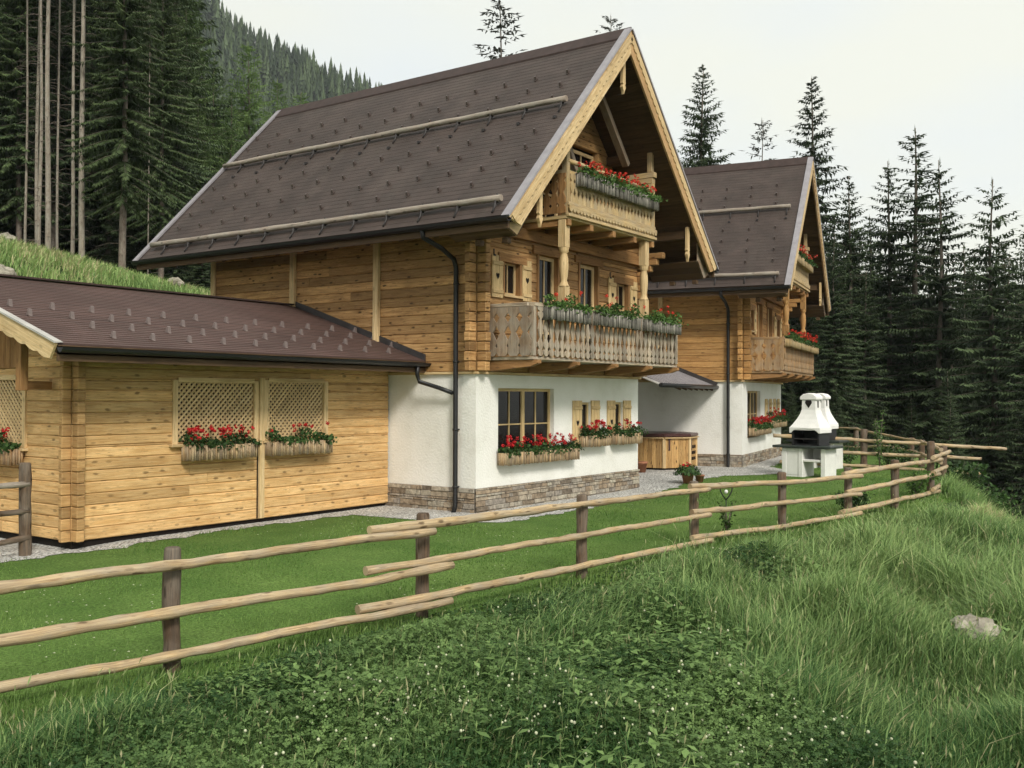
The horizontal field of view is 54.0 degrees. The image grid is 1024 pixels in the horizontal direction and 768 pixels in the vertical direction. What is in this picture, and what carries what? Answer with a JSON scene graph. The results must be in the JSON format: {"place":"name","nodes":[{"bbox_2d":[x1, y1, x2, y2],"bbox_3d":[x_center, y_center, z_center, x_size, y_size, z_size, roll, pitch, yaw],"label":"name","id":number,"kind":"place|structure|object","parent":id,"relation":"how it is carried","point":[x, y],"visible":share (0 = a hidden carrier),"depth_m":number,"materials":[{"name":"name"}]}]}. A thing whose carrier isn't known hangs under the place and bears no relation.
{"place":"outdoors","nodes":[
{"label":"outdoors","id":0,"kind":"place"},
{"bbox_2d":[190,15,287,115],"bbox_3d":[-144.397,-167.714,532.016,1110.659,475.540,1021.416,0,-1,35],"label":"mountain","id":1,"kind":"structure","parent":0,"point":[208,19],"depth_m":508.00,"materials":[{"name":"green plant"}]},
{"bbox_2d":[183,0,382,161],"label":"forest","id":2,"kind":"object","parent":1,"relation":"on","point":[309,78],"visible":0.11,"depth_m":505.00,"materials":[{"name":"green plant"}]},
{"bbox_2d":[0,455,781,562],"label":"gravel yard","id":3,"kind":"structure","parent":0,"point":[652,481],"depth_m":19.19,"materials":[{"name":"grey gravel"}]},
{"bbox_2d":[0,462,31,555],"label":"rail fence","id":4,"kind":"object","parent":3,"relation":"on","point":[23,539],"visible":0.9,"depth_m":14.36,"materials":[{"name":"brown wood"}]},
{"bbox_2d":[638,431,698,469],"bbox_3d":[4.378,1.957,29.881,2.193,1.035,2.193,0,-1,24],"label":"hot tub","id":5,"kind":"object","parent":3,"relation":"on","point":[665,450],"visible":0.62,"depth_m":28.95,"materials":[{"name":"brown wood"}]},
{"bbox_2d":[673,462,701,482],"bbox_3d":[4.431,2.214,25.298,0.709,0.558,0.853,0,-1,35],"label":"flower pot","id":6,"kind":"object","parent":3,"relation":"on","point":[689,472],"visible":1,"depth_m":25.15,"materials":[{"name":"ceramic"}]},
{"bbox_2d":[0,455,955,735],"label":"lawn","id":7,"kind":"structure","parent":0,"point":[336,559],"depth_m":13.21,"materials":[{"name":"green plant"}]},
{"bbox_2d":[0,441,951,692],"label":"rail fence","id":8,"kind":"object","parent":7,"relation":"on","point":[421,529],"visible":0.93,"depth_m":10.56,"materials":[{"name":"brown wood"}]},
{"bbox_2d":[772,393,842,476],"bbox_3d":[7.889,1.363,26.832,1.620,2.240,0.860,0,-1,40],"label":"barbecue","id":9,"kind":"object","parent":7,"relation":"on","point":[810,428],"visible":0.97,"depth_m":26.68,"materials":[{"name":"white concrete"}]},
{"bbox_2d":[830,490,874,508],"bbox_3d":[6.914,2.422,20.428,0.804,0.506,0.856,0,-1,35],"label":"shrub","id":10,"kind":"object","parent":7,"relation":"on","point":[856,501],"visible":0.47,"depth_m":20.33,"materials":[{"name":"green plant"}]},
{"bbox_2d":[773,429,1006,474],"bbox_3d":[11.239,2.121,29.973,6.929,1.543,0.291,0,-1,0],"label":"rail fence","id":11,"kind":"object","parent":7,"relation":"on","point":[863,440],"visible":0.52,"depth_m":29.86,"materials":[{"name":"beige wood"}]},
{"bbox_2d":[0,251,1023,767],"bbox_3d":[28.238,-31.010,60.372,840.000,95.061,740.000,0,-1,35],"label":"ground","id":12,"kind":"structure","parent":0,"point":[293,749],"depth_m":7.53,"materials":[{"name":"green plant"}]},
{"bbox_2d":[0,5,33,201],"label":"spruce tree","id":13,"kind":"object","parent":12,"relation":"on","point":[2,133],"visible":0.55,"depth_m":41.33,"materials":[{"name":"green plant"}]},
{"bbox_2d":[0,0,37,224],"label":"spruce tree","id":14,"kind":"object","parent":12,"relation":"on","point":[9,132],"visible":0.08,"depth_m":46.17,"materials":[{"name":"green plant"}]},
{"bbox_2d":[10,0,37,242],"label":"pine tree","id":15,"kind":"object","parent":12,"relation":"on","point":[26,155],"visible":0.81,"depth_m":40.12,"materials":[{"name":"brown plant"}]},
{"bbox_2d":[0,0,70,241],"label":"spruce tree","id":16,"kind":"object","parent":12,"relation":"on","point":[10,27],"visible":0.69,"depth_m":41.60,"materials":[{"name":"green plant"}]},
{"bbox_2d":[19,0,65,243],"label":"pine tree","id":17,"kind":"object","parent":12,"relation":"on","point":[37,126],"visible":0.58,"depth_m":38.09,"materials":[{"name":"brown plant"}]},
{"bbox_2d":[20,0,66,246],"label":"pine tree","id":18,"kind":"object","parent":12,"relation":"on","point":[39,195],"visible":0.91,"depth_m":35.09,"materials":[{"name":"brown plant"}]},
{"bbox_2d":[20,0,75,248],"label":"pine tree","id":19,"kind":"object","parent":12,"relation":"on","point":[48,195],"visible":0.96,"depth_m":34.54,"materials":[{"name":"brown plant"}]},
{"bbox_2d":[0,1,101,255],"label":"spruce tree","id":20,"kind":"object","parent":12,"relation":"on","point":[7,228],"visible":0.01,"depth_m":46.49,"materials":[{"name":"green plant"}]},
{"bbox_2d":[43,0,76,249],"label":"pine tree","id":21,"kind":"object","parent":12,"relation":"on","point":[57,145],"visible":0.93,"depth_m":37.61,"materials":[{"name":"brown plant"}]},
{"bbox_2d":[0,0,128,250],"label":"spruce tree","id":22,"kind":"object","parent":12,"relation":"on","point":[66,18],"visible":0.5,"depth_m":41.89,"materials":[{"name":"green plant"}]},
{"bbox_2d":[44,0,98,254],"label":"pine tree","id":23,"kind":"object","parent":12,"relation":"on","point":[72,195],"visible":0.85,"depth_m":34.56,"materials":[{"name":"brown plant"}]},
{"bbox_2d":[27,0,129,255],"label":"spruce tree","id":24,"kind":"object","parent":12,"relation":"on","point":[76,190],"visible":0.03,"depth_m":47.08,"materials":[{"name":"green plant"}]},
{"bbox_2d":[57,0,103,257],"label":"pine tree","id":25,"kind":"object","parent":12,"relation":"on","point":[81,231],"visible":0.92,"depth_m":33.04,"materials":[{"name":"brown plant"}]},
{"bbox_2d":[44,0,155,269],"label":"spruce tree","id":26,"kind":"object","parent":12,"relation":"on","point":[101,225],"visible":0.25,"depth_m":42.65,"materials":[{"name":"green plant"}]},
{"bbox_2d":[0,234,210,294],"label":"bank grass","id":27,"kind":"structure","parent":12,"relation":"on","point":[17,251],"depth_m":29.47,"materials":[{"name":"green plant"}]},
{"bbox_2d":[100,213,144,273],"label":"spruce tree","id":28,"kind":"object","parent":12,"relation":"on","point":[128,247],"visible":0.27,"depth_m":42.11,"materials":[{"name":"green plant"}]},
{"bbox_2d":[64,0,188,269],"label":"spruce tree","id":29,"kind":"object","parent":12,"relation":"on","point":[127,54],"visible":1,"depth_m":32.98,"materials":[{"name":"green plant"}]},
{"bbox_2d":[138,0,164,273],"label":"pine tree","id":30,"kind":"object","parent":12,"relation":"on","point":[150,34],"visible":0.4,"depth_m":38.11,"materials":[{"name":"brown plant"}]},
{"bbox_2d":[99,0,205,279],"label":"spruce tree","id":31,"kind":"object","parent":12,"relation":"on","point":[165,84],"visible":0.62,"depth_m":41.00,"materials":[{"name":"green plant"}]},
{"bbox_2d":[86,0,225,275],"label":"spruce tree","id":32,"kind":"object","parent":12,"relation":"on","point":[204,179],"visible":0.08,"depth_m":43.98,"materials":[{"name":"green plant"}]},
{"bbox_2d":[97,0,232,266],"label":"spruce tree","id":33,"kind":"object","parent":12,"relation":"on","point":[208,77],"visible":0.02,"depth_m":54.19,"materials":[{"name":"green plant"}]},
{"bbox_2d":[149,116,204,287],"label":"spruce tree","id":34,"kind":"object","parent":12,"relation":"on","point":[173,272],"visible":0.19,"depth_m":42.01,"materials":[{"name":"green plant"}]},
{"bbox_2d":[181,262,210,290],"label":"spruce tree","id":35,"kind":"object","parent":12,"relation":"on","point":[201,274],"visible":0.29,"depth_m":41.52,"materials":[{"name":"green plant"}]},
{"bbox_2d":[179,104,213,284],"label":"spruce tree","id":36,"kind":"object","parent":12,"relation":"on","point":[197,156],"visible":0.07,"depth_m":46.09,"materials":[{"name":"green plant"}]},
{"bbox_2d":[169,0,229,270],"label":"spruce tree","id":37,"kind":"object","parent":12,"relation":"on","point":[195,79],"visible":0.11,"depth_m":52.17,"materials":[{"name":"green plant"}]},
{"bbox_2d":[182,2,232,133],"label":"spruce tree","id":38,"kind":"object","parent":12,"relation":"on","point":[213,52],"depth_m":64.53,"materials":[{"name":"green plant"}]},
{"bbox_2d":[202,58,240,176],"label":"spruce tree","id":39,"kind":"object","parent":12,"relation":"on","point":[215,125],"visible":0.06,"depth_m":60.11,"materials":[{"name":"green plant"}]},
{"bbox_2d":[0,274,452,548],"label":"garage","id":40,"kind":"structure","parent":12,"relation":"on","point":[110,395],"depth_m":16.37,"materials":[{"name":"brown wood"}]},
{"bbox_2d":[0,427,22,465],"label":"flower box","id":41,"kind":"object","parent":40,"relation":"attached to","point":[12,456],"visible":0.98,"depth_m":15.38,"materials":[{"name":"beige wood"}]},
{"bbox_2d":[0,375,27,450],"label":"lattice window","id":42,"kind":"structure","parent":40,"relation":"in","point":[13,403],"depth_m":15.74,"materials":[{"name":"brown wood"}]},
{"bbox_2d":[168,377,261,446],"bbox_3d":[-4.997,0.460,16.897,0.250,1.180,1.850,0,-1,35],"label":"lattice window","id":43,"kind":"structure","parent":40,"relation":"in","point":[217,402],"depth_m":16.88,"materials":[{"name":"brown wood"}]},
{"bbox_2d":[178,424,266,460],"bbox_3d":[-4.811,0.963,16.753,0.496,0.595,1.527,0,-1,35],"label":"flower box","id":44,"kind":"object","parent":40,"relation":"attached to","point":[216,448],"visible":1,"depth_m":16.62,"materials":[{"name":"brown wood"}]},
{"bbox_2d":[263,378,327,442],"bbox_3d":[-3.971,0.471,18.352,0.250,1.200,1.630,0,-1,35],"label":"lattice window","id":45,"kind":"structure","parent":40,"relation":"in","point":[288,401],"depth_m":18.35,"materials":[{"name":"brown wood"}]},
{"bbox_2d":[265,421,338,456],"bbox_3d":[-3.806,0.981,18.208,0.590,0.601,1.573,0,-1,35],"label":"flower box","id":46,"kind":"object","parent":40,"relation":"attached to","point":[286,445],"visible":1,"depth_m":18.12,"materials":[{"name":"brown wood"}]},
{"bbox_2d":[210,90,245,176],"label":"spruce tree","id":47,"kind":"object","parent":12,"relation":"on","point":[232,150],"visible":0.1,"depth_m":56.09,"materials":[{"name":"green plant"}]},
{"bbox_2d":[217,44,275,150],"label":"spruce tree","id":48,"kind":"object","parent":12,"relation":"on","point":[247,118],"visible":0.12,"depth_m":65.92,"materials":[{"name":"green plant"}]},
{"bbox_2d":[253,78,290,134],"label":"conifer tree","id":49,"kind":"object","parent":12,"relation":"on","point":[278,85],"visible":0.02,"depth_m":78.07,"materials":[{"name":"green plant"}]},
{"bbox_2d":[130,27,718,512],"bbox_3d":[-1.925,-2.307,24.028,10.815,10.265,8.970,0,-1,35],"label":"chalet","id":50,"kind":"object","parent":12,"relation":"on","point":[456,227],"visible":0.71,"depth_m":20.99,"materials":[{"name":"white paint"}]},
{"bbox_2d":[503,263,523,298],"bbox_3d":[-0.040,-2.077,20.083,0.220,0.715,0.660,0,-1,35],"label":"upper window","id":51,"kind":"structure","parent":50,"relation":"in","point":[509,268],"depth_m":20.19,"materials":[{"name":"brown wood"}]},
{"bbox_2d":[497,435,539,465],"bbox_3d":[0.136,1.306,19.966,0.526,0.599,1.096,0,-1,35],"label":"flower box","id":52,"kind":"object","parent":50,"relation":"attached to","point":[507,455],"visible":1,"depth_m":19.85,"materials":[{"name":"beige plant"}]},
{"bbox_2d":[498,388,549,451],"bbox_3d":[0.203,0.818,20.617,0.060,1.450,2.020,0,-1,35],"label":"large window","id":53,"kind":"structure","parent":50,"relation":"in","point":[521,412],"depth_m":20.59,"materials":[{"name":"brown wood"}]},
{"bbox_2d":[539,256,553,356],"bbox_3d":[0.661,-1.589,21.197,0.060,2.180,0.720,0,-1,35],"label":"balcony door","id":54,"kind":"structure","parent":50,"relation":"in","point":[546,265],"depth_m":21.28,"materials":[{"name":"brown wood"}]},
{"bbox_2d":[529,432,569,462],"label":"flower box","id":55,"kind":"object","parent":50,"relation":"attached to","point":[545,453],"visible":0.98,"depth_m":20.81,"materials":[{"name":"beige plant"}]},
{"bbox_2d":[539,291,594,324],"bbox_3d":[1.117,-1.516,19.444,0.479,0.657,1.575,0,-1,35],"label":"flower box","id":56,"kind":"object","parent":50,"relation":"attached to","point":[563,311],"visible":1,"depth_m":19.29,"materials":[{"name":"grey plant"}]},
{"bbox_2d":[560,433,583,460],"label":"flower box","id":57,"kind":"object","parent":50,"relation":"attached to","point":[573,453],"visible":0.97,"depth_m":21.56,"materials":[{"name":"beige plant"}]},
{"bbox_2d":[580,265,593,359],"bbox_3d":[1.618,-1.569,22.553,0.060,2.180,0.760,0,-1,35],"label":"balcony door","id":58,"kind":"structure","parent":50,"relation":"in","point":[587,272],"depth_m":22.69,"materials":[{"name":"brown wood"}]},
{"bbox_2d":[578,419,614,446],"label":"flower box","id":59,"kind":"object","parent":50,"relation":"attached to","point":[599,438],"visible":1,"depth_m":22.36,"materials":[{"name":"beige plant"}]},
{"bbox_2d":[571,160,623,197],"bbox_3d":[1.767,-4.199,20.413,0.538,0.633,1.528,0,-1,35],"label":"flower box","id":60,"kind":"object","parent":50,"relation":"attached to","point":[598,182],"visible":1,"depth_m":20.26,"materials":[{"name":"grey wood"}]},
{"bbox_2d":[591,294,646,329],"bbox_3d":[2.223,-1.503,21.066,0.597,0.679,1.842,0,-1,35],"label":"flower box","id":61,"kind":"object","parent":50,"relation":"attached to","point":[605,315],"visible":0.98,"depth_m":20.88,"materials":[{"name":"grey wood"}]},
{"bbox_2d":[610,418,648,444],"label":"flower box","id":62,"kind":"object","parent":50,"relation":"attached to","point":[631,435],"visible":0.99,"depth_m":23.56,"materials":[{"name":"beige plant"}]},
{"bbox_2d":[613,172,667,211],"bbox_3d":[2.730,-4.179,21.784,0.534,0.631,1.914,0,-1,35],"label":"flower box","id":63,"kind":"object","parent":50,"relation":"attached to","point":[638,195],"visible":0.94,"depth_m":21.67,"materials":[{"name":"grey plant"}]},
{"bbox_2d":[642,305,688,334],"bbox_3d":[3.411,-1.464,22.736,0.554,0.647,1.710,0,-1,35],"label":"flower box","id":64,"kind":"object","parent":50,"relation":"attached to","point":[667,325],"visible":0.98,"depth_m":22.59,"materials":[{"name":"grey plant"}]},
{"bbox_2d":[475,0,527,59],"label":"larch tree","id":65,"kind":"object","parent":12,"relation":"on","point":[500,26],"visible":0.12,"depth_m":60.11,"materials":[{"name":"plant"}]},
{"bbox_2d":[0,534,1023,767],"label":"clover","id":66,"kind":"object","parent":12,"relation":"on","point":[426,628],"depth_m":7.41,"materials":[{"name":"green plant"}]},
{"bbox_2d":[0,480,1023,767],"bbox_3d":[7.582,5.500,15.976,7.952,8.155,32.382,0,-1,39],"label":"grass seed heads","id":67,"kind":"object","parent":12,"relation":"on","point":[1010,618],"depth_m":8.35,"materials":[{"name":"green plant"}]},
{"bbox_2d":[113,514,1023,767],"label":"weeds","id":68,"kind":"object","parent":12,"relation":"on","point":[685,752],"visible":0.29,"depth_m":8.26,"materials":[{"name":"green plant"}]},
{"bbox_2d":[677,64,734,167],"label":"spruce tree","id":69,"kind":"object","parent":12,"relation":"on","point":[702,125],"visible":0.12,"depth_m":54.97,"materials":[{"name":"green plant"}]},
{"bbox_2d":[610,156,830,466],"bbox_3d":[4.764,-2.189,34.526,10.815,10.265,8.970,0,-1,25],"label":"chalet","id":70,"kind":"object","parent":12,"relation":"on","point":[761,221],"visible":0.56,"depth_m":30.66,"materials":[{"name":"white paint"}]},
{"bbox_2d":[641,363,718,390],"bbox_3d":[3.286,-0.668,28.299,3.729,1.696,6.000,0,-1,25],"label":"canopy","id":71,"kind":"object","parent":70,"relation":"attached to","point":[681,378],"visible":0.38,"depth_m":28.09,"materials":[{"name":"grey metal"}]},
{"bbox_2d":[747,391,756,437],"bbox_3d":[7.467,0.943,31.557,0.060,1.450,2.020,0,-1,25],"label":"large window","id":72,"kind":"structure","parent":70,"relation":"in","point":[751,395],"depth_m":31.81,"materials":[{"name":"brown wood"}]},
{"bbox_2d":[747,415,775,435],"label":"flower box","id":73,"kind":"object","parent":70,"relation":"attached to","point":[760,426],"visible":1,"depth_m":31.27,"materials":[{"name":"beige plant"}]},
{"bbox_2d":[738,119,777,383],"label":"larch tree","id":74,"kind":"object","parent":12,"relation":"on","point":[758,139],"visible":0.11,"depth_m":62.09,"materials":[{"name":"green plant"}]},
{"bbox_2d":[781,387,797,443],"bbox_3d":[10.545,1.389,37.986,0.903,2.720,0.977,0,-1,-9],"label":"spruce tree","id":75,"kind":"object","parent":12,"relation":"on","point":[791,409],"visible":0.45,"depth_m":37.95,"materials":[{"name":"green plant"}]},
{"bbox_2d":[781,320,801,443],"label":"spruce tree","id":76,"kind":"object","parent":12,"relation":"on","point":[784,396],"visible":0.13,"depth_m":45.84,"materials":[{"name":"green plant"}]},
{"bbox_2d":[785,317,825,423],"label":"spruce tree","id":77,"kind":"object","parent":12,"relation":"on","point":[810,326],"visible":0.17,"depth_m":46.42,"materials":[{"name":"green plant"}]},
{"bbox_2d":[781,76,879,443],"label":"spruce tree","id":78,"kind":"object","parent":12,"relation":"on","point":[818,159],"visible":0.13,"depth_m":53.88,"materials":[{"name":"green plant"}]},
{"bbox_2d":[789,233,885,450],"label":"spruce tree","id":79,"kind":"object","parent":12,"relation":"on","point":[835,339],"visible":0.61,"depth_m":43.82,"materials":[{"name":"green plant"}]},
{"bbox_2d":[829,384,849,448],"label":"spruce tree","id":80,"kind":"object","parent":12,"relation":"on","point":[836,412],"visible":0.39,"depth_m":41.43,"materials":[{"name":"green plant"}]},
{"bbox_2d":[783,176,912,449],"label":"spruce tree","id":81,"kind":"object","parent":12,"relation":"on","point":[852,237],"visible":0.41,"depth_m":47.82,"materials":[{"name":"green plant"}]},
{"bbox_2d":[859,397,882,456],"bbox_3d":[13.988,2.213,39.373,1.159,3.491,1.254,1,-1,-25],"label":"spruce tree","id":82,"kind":"object","parent":12,"relation":"on","point":[868,419],"visible":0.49,"depth_m":39.33,"materials":[{"name":"green plant"}]},
{"bbox_2d":[840,273,905,452],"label":"spruce tree","id":83,"kind":"object","parent":12,"relation":"on","point":[861,315],"visible":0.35,"depth_m":47.14,"materials":[{"name":"green plant"}]},
{"bbox_2d":[858,215,902,433],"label":"spruce tree","id":84,"kind":"object","parent":12,"relation":"on","point":[870,269],"visible":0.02,"depth_m":58.00,"materials":[{"name":"green plant"}]},
{"bbox_2d":[839,427,942,467],"bbox_3d":[12.379,2.315,33.805,2.414,1.460,19.605,0,-1,5],"label":"rail fence","id":85,"kind":"object","parent":12,"relation":"on","point":[921,447],"visible":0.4,"depth_m":34.02,"materials":[{"name":"brown wood"}]},
{"bbox_2d":[855,161,934,448],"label":"spruce tree","id":86,"kind":"object","parent":12,"relation":"on","point":[879,286],"visible":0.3,"depth_m":51.88,"materials":[{"name":"green plant"}]},
{"bbox_2d":[895,399,926,458],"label":"spruce tree","id":87,"kind":"object","parent":12,"relation":"on","point":[909,429],"visible":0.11,"depth_m":44.93,"materials":[{"name":"green plant"}]},
{"bbox_2d":[860,128,971,449],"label":"spruce tree","id":88,"kind":"object","parent":12,"relation":"on","point":[914,210],"visible":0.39,"depth_m":49.93,"materials":[{"name":"green plant"}]},
{"bbox_2d":[886,305,949,466],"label":"spruce tree","id":89,"kind":"object","parent":12,"relation":"on","point":[921,385],"visible":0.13,"depth_m":48.02,"materials":[{"name":"green plant"}]},
{"bbox_2d":[903,470,935,494],"bbox_3d":[9.356,2.307,23.203,0.775,0.647,0.622,0,-1,6],"label":"shrub","id":90,"kind":"object","parent":12,"relation":"on","point":[914,487],"visible":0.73,"depth_m":23.13,"materials":[{"name":"green plant"}]},
{"bbox_2d":[875,160,1011,468],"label":"spruce tree","id":91,"kind":"object","parent":12,"relation":"on","point":[939,330],"visible":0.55,"depth_m":46.86,"materials":[{"name":"green plant"}]},
{"bbox_2d":[925,371,971,466],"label":"spruce tree","id":92,"kind":"object","parent":12,"relation":"on","point":[945,402],"visible":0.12,"depth_m":40.76,"materials":[{"name":"green plant"}]},
{"bbox_2d":[933,393,971,467],"bbox_3d":[16.881,3.953,38.675,2.436,7.340,2.636,1,-1,-34],"label":"spruce tree","id":93,"kind":"object","parent":12,"relation":"on","point":[951,440],"visible":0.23,"depth_m":38.63,"materials":[{"name":"green plant"}]},
{"bbox_2d":[918,281,986,438],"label":"spruce tree","id":94,"kind":"object","parent":12,"relation":"on","point":[957,380],"visible":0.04,"depth_m":48.42,"materials":[{"name":"green plant"}]},
{"bbox_2d":[887,451,1023,537],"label":"edge grass","id":95,"kind":"structure","parent":12,"relation":"on","point":[958,490],"depth_m":24.05,"materials":[{"name":"green plant"}]},
{"bbox_2d":[924,460,988,488],"bbox_3d":[11.925,2.501,27.015,1.636,0.979,1.945,0,-1,24],"label":"shrub","id":96,"kind":"object","parent":12,"relation":"on","point":[970,469],"visible":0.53,"depth_m":26.61,"materials":[{"name":"green plant"}]},
{"bbox_2d":[932,244,998,437],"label":"spruce tree","id":97,"kind":"object","parent":12,"relation":"on","point":[967,282],"visible":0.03,"depth_m":55.99,"materials":[{"name":"green plant"}]},
{"bbox_2d":[912,179,1023,501],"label":"spruce tree","id":98,"kind":"object","parent":12,"relation":"on","point":[990,302],"visible":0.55,"depth_m":43.81,"materials":[{"name":"green plant"}]},
{"bbox_2d":[954,613,1000,641],"bbox_3d":[4.912,2.588,10.612,0.448,0.277,0.432,8,13,40],"label":"rock","id":99,"kind":"object","parent":12,"relation":"on","point":[986,621],"visible":0.59,"depth_m":10.50,"materials":[{"name":"beige stone"}]},
{"bbox_2d":[959,253,1023,491],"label":"spruce tree","id":100,"kind":"object","parent":12,"relation":"on","point":[1008,294],"visible":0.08,"depth_m":49.34,"materials":[{"name":"green plant"}]},
{"bbox_2d":[965,225,1023,519],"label":"spruce tree","id":101,"kind":"object","parent":12,"relation":"on","point":[1017,372],"visible":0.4,"depth_m":42.16,"materials":[{"name":"green plant"}]},
{"bbox_2d":[985,491,1023,514],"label":"shrub","id":102,"kind":"object","parent":12,"relation":"on","point":[1007,498],"visible":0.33,"depth_m":27.25,"materials":[{"name":"green plant"}]},
{"bbox_2d":[992,371,1023,519],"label":"spruce tree","id":103,"kind":"object","parent":12,"relation":"on","point":[1017,449],"visible":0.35,"depth_m":40.08,"materials":[{"name":"green plant"}]},
{"bbox_2d":[209,0,1023,312],"label":"sky","id":104,"kind":"structure","parent":0,"point":[950,71],"materials":[{"name":"white"}]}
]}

